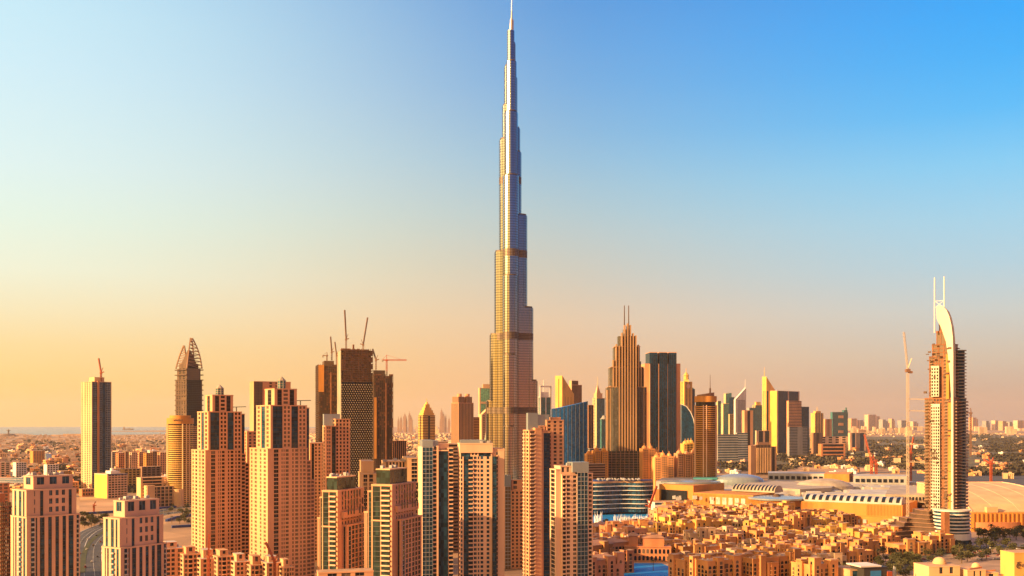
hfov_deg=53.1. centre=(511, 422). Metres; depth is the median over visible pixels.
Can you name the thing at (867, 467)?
house
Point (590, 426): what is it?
office tower
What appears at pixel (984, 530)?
tree
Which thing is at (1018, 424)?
office block
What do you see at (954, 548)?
tree
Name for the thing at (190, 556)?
window
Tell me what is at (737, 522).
old town house
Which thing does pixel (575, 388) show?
office tower
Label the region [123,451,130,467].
apartment block
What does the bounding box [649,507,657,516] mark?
old town house
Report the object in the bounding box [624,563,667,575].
lake
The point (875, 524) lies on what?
old town house
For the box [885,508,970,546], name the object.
hotel podium
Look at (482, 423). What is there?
office tower
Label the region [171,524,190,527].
site fence
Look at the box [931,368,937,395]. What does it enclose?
bay window
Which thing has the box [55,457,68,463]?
house
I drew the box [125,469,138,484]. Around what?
window
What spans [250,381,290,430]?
apartment tower
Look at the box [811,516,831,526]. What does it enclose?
old town house
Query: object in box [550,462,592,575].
apartment tower
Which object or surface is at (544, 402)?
office tower
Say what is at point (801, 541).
old town house
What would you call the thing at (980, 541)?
tree
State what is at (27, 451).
house
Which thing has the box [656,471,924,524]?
shopping mall
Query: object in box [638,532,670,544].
old town house
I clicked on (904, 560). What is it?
tree
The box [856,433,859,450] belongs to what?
window
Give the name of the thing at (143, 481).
window
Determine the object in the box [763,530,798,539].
old town house
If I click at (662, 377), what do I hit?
office tower
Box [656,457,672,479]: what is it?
window
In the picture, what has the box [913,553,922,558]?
tree
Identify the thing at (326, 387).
construction tower
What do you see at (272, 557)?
tower crane
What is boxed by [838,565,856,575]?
side building
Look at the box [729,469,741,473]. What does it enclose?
house
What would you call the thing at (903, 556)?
tree
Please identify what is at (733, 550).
old town house
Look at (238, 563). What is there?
apartment block
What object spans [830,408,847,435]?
office tower
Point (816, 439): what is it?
office tower
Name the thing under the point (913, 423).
office block
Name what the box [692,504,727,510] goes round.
old town house
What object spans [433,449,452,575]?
window
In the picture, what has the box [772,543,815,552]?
old town house
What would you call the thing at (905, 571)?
tree
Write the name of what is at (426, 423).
office tower
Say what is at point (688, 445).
palace building
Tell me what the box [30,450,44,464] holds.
building
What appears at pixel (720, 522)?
old town house
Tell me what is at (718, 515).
old town house
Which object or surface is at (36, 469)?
house
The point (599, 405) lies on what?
office tower
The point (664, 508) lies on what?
old town house
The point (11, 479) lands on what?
station roof
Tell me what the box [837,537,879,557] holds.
old town house
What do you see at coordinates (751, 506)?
old town house
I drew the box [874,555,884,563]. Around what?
tree
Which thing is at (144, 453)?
window
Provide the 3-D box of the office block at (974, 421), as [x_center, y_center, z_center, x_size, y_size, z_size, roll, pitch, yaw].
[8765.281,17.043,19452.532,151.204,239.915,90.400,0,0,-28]
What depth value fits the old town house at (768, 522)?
1148.83 m
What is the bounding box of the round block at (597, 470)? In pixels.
[589,463,604,478]
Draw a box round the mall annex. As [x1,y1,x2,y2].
[648,500,692,514]
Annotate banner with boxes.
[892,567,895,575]
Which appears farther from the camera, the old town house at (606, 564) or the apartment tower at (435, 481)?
the old town house at (606, 564)
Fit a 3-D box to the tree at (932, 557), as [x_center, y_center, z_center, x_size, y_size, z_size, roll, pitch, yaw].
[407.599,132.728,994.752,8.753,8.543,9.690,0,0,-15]
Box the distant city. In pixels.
[0,425,1023,470]
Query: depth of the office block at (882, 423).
18288.91 m
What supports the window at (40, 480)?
in the apartment tower at (45, 528)
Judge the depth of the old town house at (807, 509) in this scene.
1366.36 m
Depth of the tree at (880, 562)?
964.84 m
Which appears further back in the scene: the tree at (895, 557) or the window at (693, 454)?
the window at (693, 454)
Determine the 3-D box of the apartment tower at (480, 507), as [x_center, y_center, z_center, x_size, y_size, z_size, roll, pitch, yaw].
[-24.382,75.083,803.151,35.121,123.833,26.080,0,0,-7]
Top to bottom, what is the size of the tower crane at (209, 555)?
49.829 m
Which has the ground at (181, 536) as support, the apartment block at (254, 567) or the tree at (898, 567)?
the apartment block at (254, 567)
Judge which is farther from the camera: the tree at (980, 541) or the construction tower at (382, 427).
the construction tower at (382, 427)
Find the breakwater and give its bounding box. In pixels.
[52,434,80,435]
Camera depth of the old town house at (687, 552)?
943.03 m
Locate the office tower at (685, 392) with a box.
[680,372,691,412]
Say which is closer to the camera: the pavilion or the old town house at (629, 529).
the pavilion
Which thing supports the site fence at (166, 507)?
on the ground at (181, 536)
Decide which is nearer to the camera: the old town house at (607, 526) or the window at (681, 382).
the old town house at (607, 526)
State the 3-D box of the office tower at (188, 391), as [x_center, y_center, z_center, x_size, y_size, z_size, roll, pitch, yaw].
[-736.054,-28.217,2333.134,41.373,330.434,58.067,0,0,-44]
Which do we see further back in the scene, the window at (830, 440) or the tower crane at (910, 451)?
the window at (830, 440)
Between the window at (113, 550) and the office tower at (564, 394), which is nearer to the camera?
the window at (113, 550)
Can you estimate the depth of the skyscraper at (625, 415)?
1874.32 m
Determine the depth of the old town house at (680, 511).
1276.36 m
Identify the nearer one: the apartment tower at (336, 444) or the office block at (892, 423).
the apartment tower at (336, 444)
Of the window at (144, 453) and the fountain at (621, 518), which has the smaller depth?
the fountain at (621, 518)
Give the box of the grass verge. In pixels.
[80,508,190,572]
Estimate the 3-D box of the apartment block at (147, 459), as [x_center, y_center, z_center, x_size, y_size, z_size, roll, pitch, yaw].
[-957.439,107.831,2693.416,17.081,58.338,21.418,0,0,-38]
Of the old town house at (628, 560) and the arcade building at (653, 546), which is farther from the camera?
the arcade building at (653, 546)
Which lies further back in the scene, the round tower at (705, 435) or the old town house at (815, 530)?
the round tower at (705, 435)
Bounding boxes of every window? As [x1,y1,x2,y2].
[0,483,7,501]
[1,463,8,475]
[17,463,25,476]
[19,515,78,575]
[26,477,30,484]
[34,451,43,462]
[37,477,43,484]
[48,465,57,472]
[50,477,56,483]
[62,476,68,483]
[82,382,87,487]
[83,489,92,494]
[112,544,165,575]
[117,453,123,466]
[117,502,121,510]
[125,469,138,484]
[128,502,133,510]
[130,453,136,467]
[139,501,144,509]
[143,467,159,476]
[143,477,161,479]
[143,481,161,482]
[144,453,151,464]
[150,500,155,508]
[158,453,165,473]
[177,368,184,414]
[178,549,181,574]
[189,555,191,575]
[193,396,247,559]
[223,557,225,575]
[251,390,313,575]
[330,489,365,568]
[334,420,347,472]
[341,573,350,575]
[355,572,363,575]
[381,482,419,575]
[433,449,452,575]
[469,452,497,575]
[483,415,484,439]
[524,421,561,575]
[563,476,591,575]
[588,452,606,477]
[644,450,658,477]
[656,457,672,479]
[661,476,924,500]
[679,454,693,476]
[681,382,690,409]
[816,413,821,431]
[822,437,845,449]
[823,444,843,456]
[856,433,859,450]
[925,345,958,512]
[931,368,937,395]
[931,407,938,510]
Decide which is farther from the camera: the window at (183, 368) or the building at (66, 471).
the window at (183, 368)
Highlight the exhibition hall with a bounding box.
[916,482,1023,531]
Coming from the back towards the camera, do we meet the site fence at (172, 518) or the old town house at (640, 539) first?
the site fence at (172, 518)
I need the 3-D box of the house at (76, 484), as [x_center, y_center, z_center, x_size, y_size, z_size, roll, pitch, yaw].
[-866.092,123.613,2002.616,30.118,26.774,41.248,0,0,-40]
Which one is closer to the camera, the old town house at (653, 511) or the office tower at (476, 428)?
the old town house at (653, 511)
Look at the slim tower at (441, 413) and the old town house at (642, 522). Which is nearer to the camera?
the old town house at (642, 522)
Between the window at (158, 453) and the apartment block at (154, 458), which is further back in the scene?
the apartment block at (154, 458)
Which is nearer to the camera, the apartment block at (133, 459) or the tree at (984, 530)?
the tree at (984, 530)
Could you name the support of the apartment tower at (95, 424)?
on the ground at (181, 536)
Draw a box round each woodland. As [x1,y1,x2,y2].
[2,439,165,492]
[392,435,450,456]
[717,439,969,470]
[966,433,1023,475]
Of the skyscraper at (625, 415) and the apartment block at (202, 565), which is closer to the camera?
the apartment block at (202, 565)
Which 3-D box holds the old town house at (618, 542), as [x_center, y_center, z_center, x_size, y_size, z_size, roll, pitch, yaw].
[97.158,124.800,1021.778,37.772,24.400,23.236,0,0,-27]
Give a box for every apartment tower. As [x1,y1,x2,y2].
[10,471,79,575]
[81,377,110,488]
[101,495,166,575]
[191,385,248,559]
[245,431,255,549]
[249,376,314,575]
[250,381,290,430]
[309,442,322,561]
[317,472,366,569]
[322,414,349,489]
[364,465,421,575]
[418,440,452,575]
[457,440,504,575]
[504,475,522,568]
[523,413,563,575]
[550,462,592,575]
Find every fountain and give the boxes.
[594,514,602,522]
[614,514,646,522]
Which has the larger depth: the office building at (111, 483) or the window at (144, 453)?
the window at (144, 453)
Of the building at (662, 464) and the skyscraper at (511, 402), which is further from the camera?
the building at (662, 464)
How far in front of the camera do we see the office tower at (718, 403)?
4202.86 m
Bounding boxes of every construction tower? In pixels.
[315,361,336,441]
[337,344,372,486]
[372,370,393,472]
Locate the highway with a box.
[858,470,923,473]
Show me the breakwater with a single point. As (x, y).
(68, 434)
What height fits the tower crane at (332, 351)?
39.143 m
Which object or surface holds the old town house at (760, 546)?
on the paving
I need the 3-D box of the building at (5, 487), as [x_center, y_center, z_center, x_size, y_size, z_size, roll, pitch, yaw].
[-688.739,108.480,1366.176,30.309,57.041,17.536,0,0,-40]
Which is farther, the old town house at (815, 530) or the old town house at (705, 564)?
the old town house at (815, 530)
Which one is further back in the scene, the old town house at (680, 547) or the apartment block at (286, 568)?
the old town house at (680, 547)
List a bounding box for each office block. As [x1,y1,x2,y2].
[848,418,859,429]
[864,415,879,430]
[879,419,886,430]
[888,419,894,429]
[897,420,909,427]
[909,421,917,429]
[969,417,977,429]
[982,421,989,429]
[991,420,997,429]
[998,421,1007,429]
[1013,420,1023,428]
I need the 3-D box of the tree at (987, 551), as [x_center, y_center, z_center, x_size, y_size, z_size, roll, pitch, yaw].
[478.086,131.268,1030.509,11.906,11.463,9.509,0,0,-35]
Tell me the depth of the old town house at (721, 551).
912.75 m
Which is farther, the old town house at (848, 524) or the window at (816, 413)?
the window at (816, 413)
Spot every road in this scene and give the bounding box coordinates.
[80,506,190,548]
[80,511,183,575]
[888,544,1023,573]
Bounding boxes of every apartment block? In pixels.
[111,452,117,467]
[116,453,124,468]
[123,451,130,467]
[129,452,137,467]
[138,452,144,467]
[143,453,152,465]
[150,451,158,465]
[157,452,165,473]
[163,540,183,575]
[180,545,200,575]
[193,426,196,448]
[197,548,213,575]
[212,548,233,575]
[230,552,249,575]
[246,554,261,575]
[261,554,280,575]
[279,557,294,575]
[317,568,373,575]
[358,456,417,514]
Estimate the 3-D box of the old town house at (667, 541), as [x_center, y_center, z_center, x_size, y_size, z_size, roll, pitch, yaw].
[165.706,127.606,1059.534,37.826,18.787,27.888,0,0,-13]
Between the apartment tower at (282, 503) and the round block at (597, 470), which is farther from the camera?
the round block at (597, 470)
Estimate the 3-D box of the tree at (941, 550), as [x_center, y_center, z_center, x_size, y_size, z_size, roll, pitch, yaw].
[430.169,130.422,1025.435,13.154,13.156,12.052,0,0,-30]
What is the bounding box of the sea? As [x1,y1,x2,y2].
[0,427,315,434]
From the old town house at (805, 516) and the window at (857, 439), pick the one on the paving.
the old town house at (805, 516)
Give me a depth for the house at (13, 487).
2028.46 m
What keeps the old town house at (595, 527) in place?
on the paving
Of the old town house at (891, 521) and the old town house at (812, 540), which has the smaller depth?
the old town house at (812, 540)
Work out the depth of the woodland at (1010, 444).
4231.75 m
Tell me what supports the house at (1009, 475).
on the ground at (181, 536)
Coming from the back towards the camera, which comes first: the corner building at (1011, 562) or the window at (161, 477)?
the window at (161, 477)
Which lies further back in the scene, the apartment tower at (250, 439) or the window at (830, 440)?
the window at (830, 440)
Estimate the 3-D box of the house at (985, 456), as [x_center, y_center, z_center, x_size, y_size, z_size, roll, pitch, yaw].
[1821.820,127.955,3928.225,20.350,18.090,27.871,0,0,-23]
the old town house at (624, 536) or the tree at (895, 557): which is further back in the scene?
the old town house at (624, 536)
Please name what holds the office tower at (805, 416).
on the ground at (181, 536)
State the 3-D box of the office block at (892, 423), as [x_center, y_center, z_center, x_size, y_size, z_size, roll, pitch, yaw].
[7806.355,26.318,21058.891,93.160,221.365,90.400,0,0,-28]
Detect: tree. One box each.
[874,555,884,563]
[875,560,884,564]
[880,546,888,554]
[888,547,897,552]
[891,555,901,562]
[891,561,903,574]
[895,558,907,565]
[898,569,909,575]
[899,551,912,564]
[903,551,913,555]
[906,557,917,564]
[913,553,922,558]
[923,547,932,555]
[926,555,934,561]
[934,547,946,557]
[951,545,963,553]
[954,551,964,562]
[955,540,963,549]
[962,550,973,561]
[963,544,972,551]
[972,543,979,553]
[974,537,986,547]
[975,529,982,536]
[977,528,987,537]
[978,552,986,559]
[983,548,993,558]
[984,536,991,546]
[987,541,999,551]
[989,531,1000,537]
[990,534,1000,542]
[998,531,1008,539]
[1001,537,1010,545]
[1003,528,1012,537]
[1005,543,1016,549]
[1011,529,1021,539]
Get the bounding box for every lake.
[593,513,647,522]
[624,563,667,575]
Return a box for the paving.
[599,512,1023,575]
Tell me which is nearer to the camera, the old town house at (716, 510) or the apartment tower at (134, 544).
the apartment tower at (134, 544)
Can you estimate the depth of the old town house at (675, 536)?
1094.08 m
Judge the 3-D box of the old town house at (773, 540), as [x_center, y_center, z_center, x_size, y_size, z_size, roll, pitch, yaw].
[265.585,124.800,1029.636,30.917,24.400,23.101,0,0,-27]
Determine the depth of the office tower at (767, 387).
4408.77 m
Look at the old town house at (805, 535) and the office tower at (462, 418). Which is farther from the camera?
the office tower at (462, 418)
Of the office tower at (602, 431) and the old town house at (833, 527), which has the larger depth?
the office tower at (602, 431)
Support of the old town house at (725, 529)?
on the paving
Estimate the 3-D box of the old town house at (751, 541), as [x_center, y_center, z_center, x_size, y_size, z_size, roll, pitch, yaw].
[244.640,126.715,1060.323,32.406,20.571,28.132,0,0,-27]
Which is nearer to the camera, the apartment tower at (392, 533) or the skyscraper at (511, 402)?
the apartment tower at (392, 533)
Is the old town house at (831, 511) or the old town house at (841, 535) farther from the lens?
the old town house at (831, 511)
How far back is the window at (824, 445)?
3908.68 m
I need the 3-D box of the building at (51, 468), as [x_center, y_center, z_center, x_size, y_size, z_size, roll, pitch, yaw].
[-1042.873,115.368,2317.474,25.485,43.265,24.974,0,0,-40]
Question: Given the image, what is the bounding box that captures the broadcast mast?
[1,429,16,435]
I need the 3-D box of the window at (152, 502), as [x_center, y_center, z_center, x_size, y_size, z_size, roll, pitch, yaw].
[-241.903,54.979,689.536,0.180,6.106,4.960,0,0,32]
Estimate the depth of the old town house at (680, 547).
1017.12 m
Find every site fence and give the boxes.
[89,506,176,513]
[165,514,190,521]
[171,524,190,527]
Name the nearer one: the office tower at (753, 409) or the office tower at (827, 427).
the office tower at (753, 409)
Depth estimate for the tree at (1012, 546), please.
1064.10 m
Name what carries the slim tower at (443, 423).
on the ground at (181, 536)
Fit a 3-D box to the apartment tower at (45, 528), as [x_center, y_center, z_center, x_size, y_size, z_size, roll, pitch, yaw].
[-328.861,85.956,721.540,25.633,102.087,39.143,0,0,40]
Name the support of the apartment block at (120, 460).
on the ground at (181, 536)
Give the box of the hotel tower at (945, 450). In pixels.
[922,276,968,513]
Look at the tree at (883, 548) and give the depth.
1051.65 m
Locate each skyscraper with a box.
[486,0,537,479]
[605,305,646,478]
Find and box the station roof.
[0,477,23,488]
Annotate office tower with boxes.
[175,338,202,425]
[418,399,434,445]
[451,394,473,442]
[474,417,478,439]
[478,384,489,416]
[479,409,485,439]
[538,380,550,419]
[555,375,573,407]
[569,380,581,403]
[588,405,593,447]
[592,379,604,447]
[600,415,604,447]
[641,352,679,455]
[680,372,691,412]
[692,388,694,417]
[716,401,720,433]
[717,434,737,461]
[721,393,728,433]
[729,393,733,413]
[729,414,733,433]
[734,387,745,433]
[735,433,747,460]
[742,410,752,444]
[747,408,754,444]
[753,402,761,430]
[755,431,770,444]
[762,367,774,430]
[770,391,799,452]
[787,401,801,426]
[787,427,806,455]
[802,407,808,451]
[811,411,822,436]
[811,433,821,453]
[818,444,844,456]
[822,436,847,450]
[823,419,831,436]
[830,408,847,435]
[848,430,865,450]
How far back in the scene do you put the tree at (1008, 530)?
1220.60 m
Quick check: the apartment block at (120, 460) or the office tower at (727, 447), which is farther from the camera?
the office tower at (727, 447)
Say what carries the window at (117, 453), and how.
in the apartment block at (120, 460)
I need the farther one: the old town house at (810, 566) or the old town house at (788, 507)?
the old town house at (788, 507)
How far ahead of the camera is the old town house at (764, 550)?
920.80 m
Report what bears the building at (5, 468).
on the ground at (181, 536)
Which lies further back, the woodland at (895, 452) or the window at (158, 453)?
the woodland at (895, 452)
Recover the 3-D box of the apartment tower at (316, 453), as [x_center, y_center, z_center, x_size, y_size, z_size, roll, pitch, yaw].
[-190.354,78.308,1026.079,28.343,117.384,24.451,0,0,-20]
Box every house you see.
[0,452,6,457]
[10,484,23,491]
[25,448,35,453]
[30,466,39,472]
[43,458,54,463]
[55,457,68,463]
[73,479,78,492]
[117,444,126,447]
[593,521,605,532]
[593,532,611,538]
[593,535,628,551]
[593,539,613,553]
[593,551,623,575]
[598,520,629,532]
[600,531,628,540]
[610,549,633,572]
[613,524,647,533]
[628,518,655,526]
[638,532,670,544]
[641,521,678,533]
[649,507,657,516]
[654,511,686,522]
[657,503,685,512]
[662,500,693,507]
[664,537,692,544]
[667,508,694,512]
[667,533,682,538]
[668,538,699,552]
[668,552,700,575]
[675,516,709,533]
[681,550,714,555]
[683,527,716,542]
[685,505,700,510]
[685,510,715,519]
[688,508,724,513]
[688,553,741,575]
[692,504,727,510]
[693,538,732,552]
[695,516,731,527]
[703,533,741,544]
[704,548,746,555]
[716,513,735,518]
[716,525,743,536]
[716,547,736,552]
[723,505,747,511]
[724,510,744,514]
[725,540,751,547]
[727,514,758,527]
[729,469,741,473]
[730,510,756,516]
[732,503,745,507]
[734,551,778,575]
[742,524,774,538]
[742,537,769,543]
[743,502,776,509]
[743,517,778,528]
[743,540,772,550]
[744,507,770,512]
[747,547,774,553]
[758,510,783,518]
[758,535,792,544]
[761,548,810,575]
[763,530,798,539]
[770,500,794,509]
[770,505,790,509]
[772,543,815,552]
[773,515,803,530]
[774,526,802,534]
[776,539,815,545]
[783,510,811,527]
[788,536,818,545]
[791,556,838,575]
[795,509,816,510]
[796,532,825,539]
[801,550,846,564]
[803,527,830,534]
[804,526,814,530]
[808,542,846,555]
[811,509,837,515]
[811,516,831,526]
[815,522,847,533]
[817,536,840,545]
[822,511,856,526]
[826,533,846,537]
[830,464,839,468]
[835,521,851,526]
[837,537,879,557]
[842,527,878,537]
[845,544,872,562]
[847,468,857,473]
[855,523,880,526]
[863,531,900,552]
[865,465,876,470]
[865,524,901,531]
[870,518,896,525]
[885,537,930,555]
[892,467,898,472]
[892,516,900,520]
[912,530,954,553]
[973,470,981,475]
[982,454,989,458]
[996,466,1007,469]
[1002,472,1013,478]
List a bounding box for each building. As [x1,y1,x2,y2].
[0,462,10,476]
[0,482,9,501]
[13,462,26,477]
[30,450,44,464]
[44,464,58,474]
[45,454,51,459]
[58,470,70,473]
[79,488,93,496]
[94,468,127,498]
[121,468,140,485]
[136,476,183,506]
[139,466,160,476]
[392,440,405,459]
[438,441,457,552]
[551,401,587,464]
[584,446,607,478]
[624,532,671,561]
[639,443,661,478]
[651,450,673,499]
[674,447,693,476]
[680,404,693,442]
[680,440,693,452]
[748,442,776,474]
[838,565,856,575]
[913,557,959,575]
[960,562,1002,575]
[1000,549,1023,575]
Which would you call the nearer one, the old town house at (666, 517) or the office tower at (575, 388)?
the old town house at (666, 517)
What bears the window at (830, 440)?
in the office tower at (834, 439)
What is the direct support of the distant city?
on the ground at (181, 536)
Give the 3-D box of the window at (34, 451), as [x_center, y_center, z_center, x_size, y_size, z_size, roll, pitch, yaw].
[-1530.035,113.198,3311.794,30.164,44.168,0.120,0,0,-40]
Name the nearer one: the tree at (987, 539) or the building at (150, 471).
the tree at (987, 539)
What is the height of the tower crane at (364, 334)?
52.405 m
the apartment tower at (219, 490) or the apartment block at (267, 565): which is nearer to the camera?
the apartment block at (267, 565)
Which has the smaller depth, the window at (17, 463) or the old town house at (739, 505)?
the old town house at (739, 505)
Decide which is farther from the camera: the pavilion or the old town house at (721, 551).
the old town house at (721, 551)
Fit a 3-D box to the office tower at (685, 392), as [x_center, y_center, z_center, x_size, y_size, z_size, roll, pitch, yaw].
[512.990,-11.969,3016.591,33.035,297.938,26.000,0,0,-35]
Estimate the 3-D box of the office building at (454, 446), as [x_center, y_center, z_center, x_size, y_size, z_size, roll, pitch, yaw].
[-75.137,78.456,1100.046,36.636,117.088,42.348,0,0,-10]
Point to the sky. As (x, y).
(783, 187)
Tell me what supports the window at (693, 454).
in the palace building at (684, 464)
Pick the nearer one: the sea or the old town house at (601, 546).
the old town house at (601, 546)
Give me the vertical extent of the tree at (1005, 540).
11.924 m
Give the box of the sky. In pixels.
[0,0,1023,426]
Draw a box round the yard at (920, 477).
[907,472,1023,485]
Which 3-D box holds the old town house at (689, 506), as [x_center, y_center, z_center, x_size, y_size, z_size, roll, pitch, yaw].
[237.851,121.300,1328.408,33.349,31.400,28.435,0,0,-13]
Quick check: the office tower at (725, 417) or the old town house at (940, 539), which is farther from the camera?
the office tower at (725, 417)
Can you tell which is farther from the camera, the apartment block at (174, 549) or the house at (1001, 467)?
the house at (1001, 467)
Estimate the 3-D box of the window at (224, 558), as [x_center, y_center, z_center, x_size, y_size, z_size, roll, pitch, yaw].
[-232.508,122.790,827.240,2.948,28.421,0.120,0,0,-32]
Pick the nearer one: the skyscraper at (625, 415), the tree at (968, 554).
the tree at (968, 554)
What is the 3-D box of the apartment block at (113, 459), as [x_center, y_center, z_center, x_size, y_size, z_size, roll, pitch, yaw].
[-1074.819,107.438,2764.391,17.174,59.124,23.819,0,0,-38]
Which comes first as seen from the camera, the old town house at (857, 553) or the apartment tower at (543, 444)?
the apartment tower at (543, 444)
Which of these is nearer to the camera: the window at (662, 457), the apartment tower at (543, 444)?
the apartment tower at (543, 444)
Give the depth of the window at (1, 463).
2418.68 m
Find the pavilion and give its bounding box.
[846,562,891,575]
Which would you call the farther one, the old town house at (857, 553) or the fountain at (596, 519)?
the fountain at (596, 519)
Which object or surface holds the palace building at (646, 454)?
on the ground at (181, 536)
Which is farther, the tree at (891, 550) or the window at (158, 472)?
the window at (158, 472)
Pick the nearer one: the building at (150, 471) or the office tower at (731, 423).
the building at (150, 471)
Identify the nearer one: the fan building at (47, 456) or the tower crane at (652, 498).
the tower crane at (652, 498)
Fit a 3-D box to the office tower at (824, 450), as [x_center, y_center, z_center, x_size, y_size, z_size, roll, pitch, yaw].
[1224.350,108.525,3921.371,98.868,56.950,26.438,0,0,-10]
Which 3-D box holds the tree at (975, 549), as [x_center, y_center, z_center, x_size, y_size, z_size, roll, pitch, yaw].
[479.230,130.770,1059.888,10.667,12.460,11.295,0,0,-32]
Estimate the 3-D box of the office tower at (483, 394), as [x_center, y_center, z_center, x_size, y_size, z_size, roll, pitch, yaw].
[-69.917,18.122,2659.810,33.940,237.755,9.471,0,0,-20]
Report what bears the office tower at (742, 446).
on the ground at (181, 536)
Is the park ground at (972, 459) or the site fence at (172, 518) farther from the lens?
the park ground at (972, 459)
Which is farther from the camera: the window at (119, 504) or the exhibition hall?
the exhibition hall
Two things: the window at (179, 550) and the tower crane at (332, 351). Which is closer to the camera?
the window at (179, 550)
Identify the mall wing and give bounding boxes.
[593,478,652,512]
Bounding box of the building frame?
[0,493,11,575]
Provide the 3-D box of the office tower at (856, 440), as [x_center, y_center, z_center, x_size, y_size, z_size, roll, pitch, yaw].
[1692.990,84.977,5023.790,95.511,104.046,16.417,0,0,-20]
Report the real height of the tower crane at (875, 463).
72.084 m
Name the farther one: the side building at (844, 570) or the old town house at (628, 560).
the old town house at (628, 560)
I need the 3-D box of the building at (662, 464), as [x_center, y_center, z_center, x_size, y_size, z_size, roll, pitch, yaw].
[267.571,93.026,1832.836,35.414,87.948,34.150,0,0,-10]
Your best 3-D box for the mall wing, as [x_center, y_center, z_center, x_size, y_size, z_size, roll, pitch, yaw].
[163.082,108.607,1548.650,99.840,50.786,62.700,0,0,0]
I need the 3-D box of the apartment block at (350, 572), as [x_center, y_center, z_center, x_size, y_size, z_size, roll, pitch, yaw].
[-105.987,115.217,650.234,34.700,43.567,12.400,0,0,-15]
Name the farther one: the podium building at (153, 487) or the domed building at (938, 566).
the podium building at (153, 487)
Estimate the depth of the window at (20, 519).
706.63 m
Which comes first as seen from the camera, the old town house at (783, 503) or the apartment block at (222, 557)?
the apartment block at (222, 557)
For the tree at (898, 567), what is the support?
on the paving
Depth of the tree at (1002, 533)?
1196.38 m
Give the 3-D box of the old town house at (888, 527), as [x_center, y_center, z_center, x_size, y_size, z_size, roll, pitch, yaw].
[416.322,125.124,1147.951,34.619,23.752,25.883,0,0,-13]
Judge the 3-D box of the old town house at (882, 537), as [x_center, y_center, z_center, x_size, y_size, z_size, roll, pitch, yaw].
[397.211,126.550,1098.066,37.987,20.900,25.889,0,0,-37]
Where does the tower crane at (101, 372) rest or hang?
on the apartment tower at (95, 424)
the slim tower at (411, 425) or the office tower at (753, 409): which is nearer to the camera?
the office tower at (753, 409)
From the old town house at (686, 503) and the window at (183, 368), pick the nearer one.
the old town house at (686, 503)
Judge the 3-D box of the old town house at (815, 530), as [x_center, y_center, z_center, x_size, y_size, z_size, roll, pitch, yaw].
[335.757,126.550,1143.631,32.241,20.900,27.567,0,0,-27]
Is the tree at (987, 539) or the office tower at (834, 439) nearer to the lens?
the tree at (987, 539)
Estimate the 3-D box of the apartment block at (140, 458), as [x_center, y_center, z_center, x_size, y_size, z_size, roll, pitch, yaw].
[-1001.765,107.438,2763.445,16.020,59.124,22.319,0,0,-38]
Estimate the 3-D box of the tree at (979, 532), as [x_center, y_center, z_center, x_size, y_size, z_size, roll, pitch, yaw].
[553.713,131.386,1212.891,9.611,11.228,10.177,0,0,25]
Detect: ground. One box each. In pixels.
[0,427,1023,575]
[717,435,1023,470]
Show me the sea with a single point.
(46, 430)
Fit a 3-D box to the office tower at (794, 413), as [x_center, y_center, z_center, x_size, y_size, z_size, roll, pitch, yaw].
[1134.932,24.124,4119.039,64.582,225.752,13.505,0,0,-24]
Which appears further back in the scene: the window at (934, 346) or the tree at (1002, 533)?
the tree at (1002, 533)
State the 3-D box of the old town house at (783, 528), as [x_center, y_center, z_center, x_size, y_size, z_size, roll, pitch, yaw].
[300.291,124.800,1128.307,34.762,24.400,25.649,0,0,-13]
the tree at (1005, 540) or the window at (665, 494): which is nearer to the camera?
the tree at (1005, 540)
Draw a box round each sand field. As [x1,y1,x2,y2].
[79,497,182,511]
[780,466,869,473]
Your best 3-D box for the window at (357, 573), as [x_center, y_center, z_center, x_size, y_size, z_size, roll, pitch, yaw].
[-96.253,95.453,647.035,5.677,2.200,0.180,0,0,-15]
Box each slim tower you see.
[403,414,405,431]
[408,411,410,431]
[410,418,412,431]
[440,408,442,431]
[442,414,444,431]
[445,416,446,431]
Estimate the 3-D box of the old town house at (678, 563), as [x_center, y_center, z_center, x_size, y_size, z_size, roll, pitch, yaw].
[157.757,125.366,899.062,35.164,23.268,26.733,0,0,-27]
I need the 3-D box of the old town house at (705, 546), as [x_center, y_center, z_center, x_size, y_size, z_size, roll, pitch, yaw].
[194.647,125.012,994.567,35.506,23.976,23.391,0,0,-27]
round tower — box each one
[166,415,193,505]
[694,388,716,476]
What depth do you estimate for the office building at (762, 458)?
2709.43 m
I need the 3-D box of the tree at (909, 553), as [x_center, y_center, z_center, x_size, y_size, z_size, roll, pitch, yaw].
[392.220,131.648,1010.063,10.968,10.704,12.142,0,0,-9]
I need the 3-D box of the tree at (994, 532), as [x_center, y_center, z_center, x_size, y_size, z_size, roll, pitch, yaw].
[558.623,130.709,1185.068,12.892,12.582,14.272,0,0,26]
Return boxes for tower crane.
[98,358,103,381]
[207,534,211,575]
[265,542,279,575]
[330,337,333,360]
[344,310,348,347]
[360,317,367,349]
[372,349,378,369]
[382,355,406,374]
[645,486,657,516]
[864,434,875,473]
[873,458,877,473]
[903,334,924,515]
[907,437,913,480]
[966,408,972,455]
[983,457,994,481]
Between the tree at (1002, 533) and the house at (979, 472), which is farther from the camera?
the house at (979, 472)
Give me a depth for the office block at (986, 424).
19391.02 m

